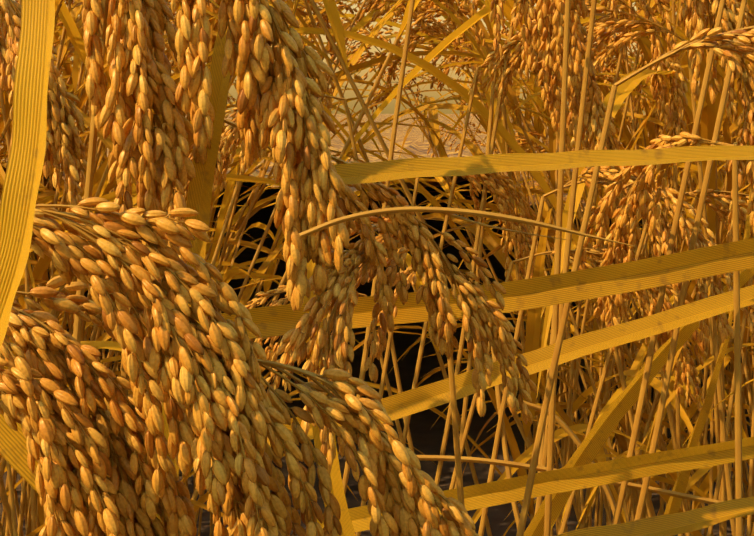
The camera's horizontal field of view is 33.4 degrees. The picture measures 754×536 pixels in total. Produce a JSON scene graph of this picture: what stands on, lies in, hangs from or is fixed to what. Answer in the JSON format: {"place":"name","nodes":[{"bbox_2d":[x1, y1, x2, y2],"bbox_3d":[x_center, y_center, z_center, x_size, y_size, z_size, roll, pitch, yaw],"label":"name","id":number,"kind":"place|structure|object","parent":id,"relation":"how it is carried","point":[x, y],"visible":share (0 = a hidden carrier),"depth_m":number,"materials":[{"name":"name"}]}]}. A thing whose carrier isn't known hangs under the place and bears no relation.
{"place":"outdoors","nodes":[
{"label":"outdoors","id":0,"kind":"place"},
{"bbox_2d":[0,114,744,210],"bbox_3d":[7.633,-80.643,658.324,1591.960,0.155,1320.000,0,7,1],"label":"ground","id":1,"kind":"structure","parent":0,"point":[415,144],"depth_m":7.55,"materials":[{"name":"beige soil"}]},
{"bbox_2d":[0,180,753,535],"bbox_3d":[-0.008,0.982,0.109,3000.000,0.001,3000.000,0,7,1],"label":"ground","id":2,"kind":"structure","parent":0,"point":[426,430],"depth_m":4.42,"materials":[{"name":"soil"}]},
{"bbox_2d":[0,200,317,535],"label":"panicle branches","id":3,"kind":"object","parent":2,"relation":"on","point":[84,230],"visible":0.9,"depth_m":0.41,"materials":[{"name":"plant"}]},
{"bbox_2d":[0,197,323,535],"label":"rice grains","id":4,"kind":"object","parent":3,"relation":"attached to","point":[232,469],"visible":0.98,"depth_m":0.41},
{"bbox_2d":[118,292,449,535],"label":"panicle branches","id":5,"kind":"object","parent":2,"relation":"on","point":[315,377],"visible":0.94,"depth_m":0.43,"materials":[{"name":"plant"}]},
{"bbox_2d":[0,0,105,533],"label":"leaves","id":6,"kind":"object","parent":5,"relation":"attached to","point":[22,181],"visible":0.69,"depth_m":0.36,"materials":[{"name":"yellow plant"}]},
{"bbox_2d":[267,368,479,535],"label":"rice grains","id":7,"kind":"object","parent":5,"relation":"attached to","point":[373,444],"visible":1,"depth_m":0.43},
{"bbox_2d":[299,206,634,246],"bbox_3d":[0.032,-0.015,0.445,0.119,0.014,0.005,0,7,1],"label":"dry stalk","id":8,"kind":"object","parent":5,"relation":"attached to","point":[452,212],"visible":1,"depth_m":0.44,"materials":[{"name":"plant"}]},
{"bbox_2d":[0,0,753,535],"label":"field culms","id":9,"kind":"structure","parent":2,"relation":"on","point":[26,506],"depth_m":1.93,"materials":[{"name":"plant"}]},
{"bbox_2d":[3,0,749,173],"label":"plants","id":10,"kind":"object","parent":9,"relation":"attached to","point":[422,24],"visible":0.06,"depth_m":2.25,"materials":[{"name":"yellow plant"}]},
{"bbox_2d":[0,0,753,535],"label":"field leaves","id":11,"kind":"object","parent":9,"relation":"attached to","point":[538,320],"visible":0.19,"depth_m":1.93,"materials":[{"name":"yellow plant"}]},
{"bbox_2d":[140,30,753,535],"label":"leaves","id":12,"kind":"object","parent":9,"relation":"attached to","point":[580,470],"visible":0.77,"depth_m":0.71,"materials":[{"name":"yellow plant"}]},
{"bbox_2d":[0,0,753,535],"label":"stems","id":13,"kind":"object","parent":2,"relation":"on","point":[88,188],"visible":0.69,"depth_m":0.88,"materials":[{"name":"plant"}]},
{"bbox_2d":[0,0,753,424],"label":"rice grains","id":14,"kind":"object","parent":13,"relation":"attached to","point":[272,112],"visible":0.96,"depth_m":0.57},
{"bbox_2d":[416,313,721,528],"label":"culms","id":15,"kind":"object","parent":13,"relation":"attached to","point":[507,463],"visible":0.42,"depth_m":0.94,"materials":[{"name":"plant"}]},
{"bbox_2d":[173,0,753,535],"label":"stems","id":16,"kind":"object","parent":2,"relation":"on","point":[549,402],"visible":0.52,"depth_m":0.84,"materials":[{"name":"plant"}]},
{"bbox_2d":[166,0,753,474],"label":"rice grains","id":17,"kind":"object","parent":16,"relation":"attached to","point":[626,222],"visible":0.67,"depth_m":0.84},
{"bbox_2d":[13,0,740,113],"label":"sky","id":18,"kind":"structure","parent":0,"point":[390,108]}
]}

